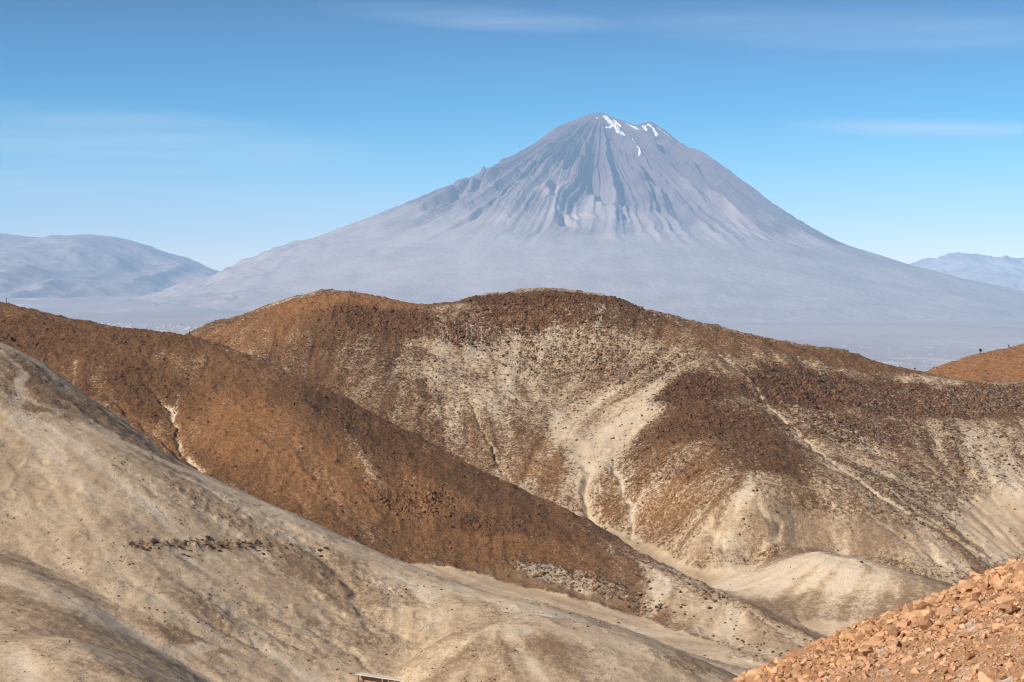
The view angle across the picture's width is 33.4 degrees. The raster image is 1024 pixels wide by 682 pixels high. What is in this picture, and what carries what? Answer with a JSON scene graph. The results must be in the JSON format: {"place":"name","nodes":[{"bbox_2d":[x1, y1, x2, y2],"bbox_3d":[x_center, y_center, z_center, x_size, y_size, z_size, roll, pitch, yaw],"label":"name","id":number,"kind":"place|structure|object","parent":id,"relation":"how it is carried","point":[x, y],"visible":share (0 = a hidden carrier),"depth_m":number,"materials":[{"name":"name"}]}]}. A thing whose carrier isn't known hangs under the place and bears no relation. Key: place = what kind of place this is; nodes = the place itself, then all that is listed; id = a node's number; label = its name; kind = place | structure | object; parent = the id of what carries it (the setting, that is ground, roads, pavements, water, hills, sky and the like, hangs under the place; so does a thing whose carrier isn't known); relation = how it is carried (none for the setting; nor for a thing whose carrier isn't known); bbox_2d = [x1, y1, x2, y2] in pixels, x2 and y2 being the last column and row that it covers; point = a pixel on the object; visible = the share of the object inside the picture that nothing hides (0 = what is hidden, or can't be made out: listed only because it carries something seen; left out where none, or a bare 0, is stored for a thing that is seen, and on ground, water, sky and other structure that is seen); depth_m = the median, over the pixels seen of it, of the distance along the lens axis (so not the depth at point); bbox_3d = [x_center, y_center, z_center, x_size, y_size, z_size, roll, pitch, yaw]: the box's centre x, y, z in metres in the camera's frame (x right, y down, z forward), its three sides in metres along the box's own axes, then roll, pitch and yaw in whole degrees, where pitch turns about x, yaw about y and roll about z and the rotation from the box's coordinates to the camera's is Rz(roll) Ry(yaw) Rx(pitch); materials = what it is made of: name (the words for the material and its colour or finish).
{"place":"outdoors","nodes":[
{"label":"outdoors","id":0,"kind":"place"},
{"bbox_2d":[0,233,219,297],"bbox_3d":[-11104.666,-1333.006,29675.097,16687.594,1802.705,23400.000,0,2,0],"label":"range","id":1,"kind":"structure","parent":0,"point":[72,266],"depth_m":27093.61,"materials":[{"name":"grey stone"}]},
{"bbox_2d":[153,291,239,307],"bbox_3d":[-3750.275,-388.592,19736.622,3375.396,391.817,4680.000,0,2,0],"label":"foothills","id":2,"kind":"structure","parent":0,"point":[225,298],"depth_m":19146.30,"materials":[{"name":"grey stone"}]},
{"bbox_2d":[0,287,1023,681],"bbox_3d":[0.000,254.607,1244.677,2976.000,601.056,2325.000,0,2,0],"label":"hills","id":3,"kind":"structure","parent":0,"point":[58,467],"depth_m":705.14,"materials":[{"name":"brown soil"}]},
{"bbox_2d":[355,672,402,681],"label":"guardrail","id":4,"kind":"object","parent":3,"relation":"on","point":[366,677],"visible":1,"depth_m":421.94,"materials":[{"name":"metal"}]},
{"bbox_2d":[0,289,1023,681],"bbox_3d":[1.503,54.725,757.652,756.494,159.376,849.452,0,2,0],"label":"hillside boulders","id":5,"kind":"object","parent":3,"relation":"on","point":[782,383],"visible":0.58,"depth_m":850.50,"materials":[{"name":"brown stone"}]},
{"bbox_2d":[0,296,1023,371],"bbox_3d":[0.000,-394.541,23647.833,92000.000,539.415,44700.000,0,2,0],"label":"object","id":6,"kind":"structure","parent":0,"point":[912,340],"depth_m":14404.47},
{"bbox_2d":[0,0,1023,270],"label":"sky","id":7,"kind":"structure","parent":0,"point":[215,134],"materials":[{"name":"blue"}]},
{"bbox_2d":[134,113,1023,323],"bbox_3d":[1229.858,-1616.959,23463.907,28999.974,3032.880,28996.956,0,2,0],"label":"volcano","id":8,"kind":"structure","parent":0,"point":[650,216],"depth_m":19979.12,"materials":[{"name":"grey stone"}]},
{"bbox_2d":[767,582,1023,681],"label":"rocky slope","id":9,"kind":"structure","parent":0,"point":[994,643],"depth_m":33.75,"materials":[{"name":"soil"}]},
{"bbox_2d":[745,668,761,679],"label":"orange boulder","id":10,"kind":"object","parent":9,"relation":"on","point":[751,673],"visible":0.52,"depth_m":41.59,"materials":[{"name":"orange stone"}]},
{"bbox_2d":[752,677,769,681],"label":"orange rock","id":11,"kind":"object","parent":9,"relation":"on","point":[765,679],"visible":0.84,"depth_m":40.08,"materials":[{"name":"orange stone"}]},
{"bbox_2d":[768,662,777,666],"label":"orange rock","id":12,"kind":"object","parent":9,"relation":"on","point":[771,664],"visible":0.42,"depth_m":41.73,"materials":[{"name":"orange stone"}]},
{"bbox_2d":[770,666,780,673],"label":"orange boulder","id":13,"kind":"object","parent":9,"relation":"on","point":[775,669],"visible":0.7,"depth_m":40.93,"materials":[{"name":"orange stone"}]},
{"bbox_2d":[785,667,793,674],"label":"orange rock","id":14,"kind":"object","parent":9,"relation":"on","point":[788,670],"visible":0.52,"depth_m":40.20,"materials":[{"name":"orange stone"}]},
{"bbox_2d":[788,649,805,656],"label":"orange rock","id":15,"kind":"object","parent":9,"relation":"on","point":[794,652],"visible":0.59,"depth_m":42.30,"materials":[{"name":"orange stone"}]},
{"bbox_2d":[800,658,809,665],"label":"orange boulder","id":16,"kind":"object","parent":9,"relation":"on","point":[803,663],"visible":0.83,"depth_m":40.51,"materials":[{"name":"orange stone"}]},
{"bbox_2d":[810,671,818,680],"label":"orange rock","id":17,"kind":"object","parent":9,"relation":"on","point":[814,675],"visible":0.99,"depth_m":37.39,"materials":[{"name":"orange stone"}]},
{"bbox_2d":[812,649,823,656],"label":"orange rock","id":18,"kind":"object","parent":9,"relation":"on","point":[817,652],"visible":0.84,"depth_m":40.83,"materials":[{"name":"orange stone"}]},
{"bbox_2d":[815,664,826,671],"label":"orange rock","id":19,"kind":"object","parent":9,"relation":"on","point":[818,669],"visible":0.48,"depth_m":38.71,"materials":[{"name":"orange stone"}]},
{"bbox_2d":[851,665,860,669],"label":"orange boulder","id":20,"kind":"object","parent":9,"relation":"on","point":[853,667],"visible":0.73,"depth_m":36.90,"materials":[{"name":"orange stone"}]},
{"bbox_2d":[852,654,861,661],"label":"orange rock","id":21,"kind":"object","parent":9,"relation":"on","point":[854,658],"visible":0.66,"depth_m":38.31,"materials":[{"name":"orange stone"}]},
{"bbox_2d":[859,624,871,629],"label":"orange boulder","id":22,"kind":"object","parent":9,"relation":"on","point":[866,626],"visible":0.39,"depth_m":41.61,"materials":[{"name":"orange stone"}]},
{"bbox_2d":[862,672,868,678],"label":"orange rock","id":23,"kind":"object","parent":9,"relation":"on","point":[865,675],"visible":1,"depth_m":35.17,"materials":[{"name":"orange stone"}]},
{"bbox_2d":[860,641,883,648],"bbox_3d":[8.268,6.998,39.149,0.584,0.238,0.227,-8,7,15],"label":"orange rock","id":24,"kind":"object","parent":9,"relation":"on","point":[872,644],"visible":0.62,"depth_m":39.09,"materials":[{"name":"orange stone"}]},
{"bbox_2d":[721,558,1023,681],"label":"loose rubble","id":25,"kind":"object","parent":9,"relation":"on","point":[850,637],"visible":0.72,"depth_m":37.89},
{"bbox_2d":[868,656,877,662],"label":"orange rock","id":26,"kind":"object","parent":9,"relation":"on","point":[870,659],"visible":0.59,"depth_m":36.77,"materials":[{"name":"orange stone"}]},
{"bbox_2d":[886,663,901,669],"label":"orange rock","id":27,"kind":"object","parent":9,"relation":"on","point":[892,666],"visible":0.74,"depth_m":34.78,"materials":[{"name":"orange stone"}]},
{"bbox_2d":[888,627,901,636],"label":"orange rock","id":28,"kind":"object","parent":9,"relation":"on","point":[895,632],"visible":0.61,"depth_m":39.16,"materials":[{"name":"orange stone"}]},
{"bbox_2d":[888,640,901,650],"bbox_3d":[8.277,6.674,36.893,0.300,0.309,0.589,-14,1,21],"label":"orange rock","id":29,"kind":"object","parent":9,"relation":"on","point":[891,647],"visible":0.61,"depth_m":36.77,"materials":[{"name":"orange stone"}]},
{"bbox_2d":[886,615,904,623],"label":"orange boulder","id":30,"kind":"object","parent":9,"relation":"on","point":[890,621],"visible":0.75,"depth_m":40.78,"materials":[{"name":"orange stone"}]},
{"bbox_2d":[898,620,910,628],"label":"orange rock","id":31,"kind":"object","parent":9,"relation":"on","point":[903,624],"visible":0.87,"depth_m":39.91,"materials":[{"name":"orange stone"}]},
{"bbox_2d":[901,609,910,614],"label":"orange rock","id":32,"kind":"object","parent":9,"relation":"on","point":[904,611],"visible":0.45,"depth_m":41.43,"materials":[{"name":"orange stone"}]},
{"bbox_2d":[901,652,917,662],"bbox_3d":[8.172,6.537,35.128,0.473,0.153,0.139,-23,24,-37],"label":"orange boulder","id":33,"kind":"object","parent":9,"relation":"on","point":[904,659],"visible":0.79,"depth_m":35.05,"materials":[{"name":"orange stone"}]},
{"bbox_2d":[903,609,927,618],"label":"orange boulder","id":34,"kind":"object","parent":9,"relation":"on","point":[917,613],"visible":0.33,"depth_m":40.60,"materials":[{"name":"orange stone"}]},
{"bbox_2d":[915,601,932,609],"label":"orange rock","id":35,"kind":"object","parent":9,"relation":"on","point":[922,605],"visible":0.41,"depth_m":41.47,"materials":[{"name":"orange stone"}]},
{"bbox_2d":[919,619,933,629],"bbox_3d":[9.414,6.424,38.432,0.497,0.350,0.383,11,20,18],"label":"orange rock","id":36,"kind":"object","parent":9,"relation":"on","point":[926,624],"visible":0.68,"depth_m":38.35,"materials":[{"name":"orange stone"}]},
{"bbox_2d":[921,610,934,615],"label":"orange rock","id":37,"kind":"object","parent":9,"relation":"on","point":[926,611],"visible":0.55,"depth_m":39.86,"materials":[{"name":"orange stone"}]},
{"bbox_2d":[921,600,937,604],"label":"orange rock","id":38,"kind":"object","parent":9,"relation":"on","point":[931,602],"visible":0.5,"depth_m":41.86,"materials":[{"name":"orange stone"}]},
{"bbox_2d":[924,595,937,599],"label":"orange boulder","id":39,"kind":"object","parent":9,"relation":"on","point":[930,596],"visible":0.42,"depth_m":44.38,"materials":[{"name":"orange stone"}]},
{"bbox_2d":[938,594,944,602],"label":"orange boulder","id":40,"kind":"object","parent":9,"relation":"on","point":[941,598],"visible":0.7,"depth_m":42.04,"materials":[{"name":"orange stone"}]},
{"bbox_2d":[935,618,948,626],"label":"orange boulder","id":41,"kind":"object","parent":9,"relation":"on","point":[940,622],"visible":0.76,"depth_m":37.81,"materials":[{"name":"orange stone"}]},
{"bbox_2d":[935,607,952,618],"bbox_3d":[9.855,6.213,38.851,0.451,0.259,0.292,-9,8,-15],"label":"orange rock","id":42,"kind":"object","parent":9,"relation":"on","point":[943,611],"visible":0.67,"depth_m":38.82,"materials":[{"name":"orange stone"}]},
{"bbox_2d":[940,637,955,644],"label":"orange rock","id":43,"kind":"object","parent":9,"relation":"on","point":[945,641],"visible":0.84,"depth_m":35.12,"materials":[{"name":"orange stone"}]},
{"bbox_2d":[950,611,957,615],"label":"orange rock","id":44,"kind":"object","parent":9,"relation":"on","point":[953,613],"visible":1,"depth_m":38.40,"materials":[{"name":"orange stone"}]},
{"bbox_2d":[958,579,972,590],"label":"orange boulder","id":45,"kind":"object","parent":9,"relation":"on","point":[967,583],"visible":0.59,"depth_m":42.41,"materials":[{"name":"orange stone"}]},
{"bbox_2d":[964,676,972,680],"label":"orange rock","id":46,"kind":"object","parent":9,"relation":"on","point":[968,678],"visible":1,"depth_m":31.11,"materials":[{"name":"orange stone"}]},
{"bbox_2d":[964,653,974,660],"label":"orange rock","id":47,"kind":"object","parent":9,"relation":"on","point":[968,656],"visible":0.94,"depth_m":32.70,"materials":[{"name":"orange stone"}]},
{"bbox_2d":[962,601,980,611],"bbox_3d":[10.274,5.934,38.099,0.480,0.224,0.257,-8,12,-17],"label":"orange boulder","id":48,"kind":"object","parent":9,"relation":"on","point":[969,606],"visible":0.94,"depth_m":38.01,"materials":[{"name":"orange stone"}]},
{"bbox_2d":[972,592,981,598],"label":"orange rock","id":49,"kind":"object","parent":9,"relation":"on","point":[975,595],"visible":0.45,"depth_m":39.23,"materials":[{"name":"orange stone"}]},
{"bbox_2d":[973,576,985,581],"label":"orange rock","id":50,"kind":"object","parent":9,"relation":"on","point":[978,578],"visible":0.42,"depth_m":43.27,"materials":[{"name":"orange stone"}]},
{"bbox_2d":[979,675,995,681],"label":"orange rock","id":51,"kind":"object","parent":9,"relation":"on","point":[984,678],"visible":1,"depth_m":29.88,"materials":[{"name":"orange stone"}]},
{"bbox_2d":[983,666,998,674],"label":"orange rock","id":52,"kind":"object","parent":9,"relation":"on","point":[990,670],"visible":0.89,"depth_m":30.82,"materials":[{"name":"orange stone"}]},
{"bbox_2d":[988,594,999,600],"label":"orange rock","id":53,"kind":"object","parent":9,"relation":"on","point":[993,597],"visible":0.53,"depth_m":38.13,"materials":[{"name":"orange stone"}]},
{"bbox_2d":[991,650,1000,654],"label":"orange rock","id":54,"kind":"object","parent":9,"relation":"on","point":[994,652],"visible":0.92,"depth_m":32.26,"materials":[{"name":"orange stone"}]},
{"bbox_2d":[992,623,1005,628],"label":"orange rock","id":55,"kind":"object","parent":9,"relation":"on","point":[995,625],"visible":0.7,"depth_m":34.91,"materials":[{"name":"orange stone"}]},
{"bbox_2d":[993,578,1008,587],"bbox_3d":[11.316,5.671,39.427,0.305,0.339,0.392,-12,-9,-11],"label":"orange rock","id":56,"kind":"object","parent":9,"relation":"on","point":[1001,582],"visible":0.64,"depth_m":39.33,"materials":[{"name":"orange stone"}]},
{"bbox_2d":[994,604,1016,611],"bbox_3d":[10.412,5.695,36.175,0.686,0.243,0.302,-1,2,-27],"label":"orange rock","id":57,"kind":"object","parent":9,"relation":"on","point":[1002,607],"visible":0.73,"depth_m":36.17,"materials":[{"name":"orange stone"}]},
{"bbox_2d":[1002,628,1011,632],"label":"orange rock","id":58,"kind":"object","parent":9,"relation":"on","point":[1005,630],"visible":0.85,"depth_m":33.72,"materials":[{"name":"orange stone"}]},
{"bbox_2d":[995,594,1023,603],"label":"orange boulder","id":59,"kind":"object","parent":9,"relation":"on","point":[1007,599],"visible":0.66,"depth_m":36.94,"materials":[{"name":"orange stone"}]},
{"bbox_2d":[1006,624,1018,628],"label":"orange boulder","id":60,"kind":"object","parent":9,"relation":"on","point":[1011,626],"visible":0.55,"depth_m":34.27,"materials":[{"name":"orange stone"}]},
{"bbox_2d":[1006,606,1020,613],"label":"orange rock","id":61,"kind":"object","parent":9,"relation":"on","point":[1010,609],"visible":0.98,"depth_m":35.55,"materials":[{"name":"orange stone"}]},
{"bbox_2d":[1011,561,1022,568],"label":"orange boulder","id":62,"kind":"object","parent":9,"relation":"on","point":[1016,563],"visible":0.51,"depth_m":42.01,"materials":[{"name":"orange stone"}]},
{"bbox_2d":[1012,671,1022,678],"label":"orange rock","id":63,"kind":"object","parent":9,"relation":"on","point":[1018,675],"visible":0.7,"depth_m":29.28,"materials":[{"name":"orange stone"}]},
{"bbox_2d":[1011,573,1023,580],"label":"orange rock","id":64,"kind":"object","parent":9,"relation":"on","point":[1021,577],"visible":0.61,"depth_m":39.23,"materials":[{"name":"orange stone"}]},
{"bbox_2d":[1012,581,1023,587],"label":"orange boulder","id":65,"kind":"object","parent":9,"relation":"on","point":[1017,583],"visible":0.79,"depth_m":38.20,"materials":[{"name":"orange stone"}]},
{"bbox_2d":[1013,568,1023,576],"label":"orange rock","id":66,"kind":"object","parent":9,"relation":"on","point":[1015,573],"visible":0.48,"depth_m":40.57,"materials":[{"name":"orange stone"}]},
{"bbox_2d":[910,252,1023,290],"bbox_3d":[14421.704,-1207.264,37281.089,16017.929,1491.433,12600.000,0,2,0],"label":"distant range","id":67,"kind":"structure","parent":0,"point":[1006,271],"depth_m":35921.14,"materials":[{"name":"grey stone"}]}
]}

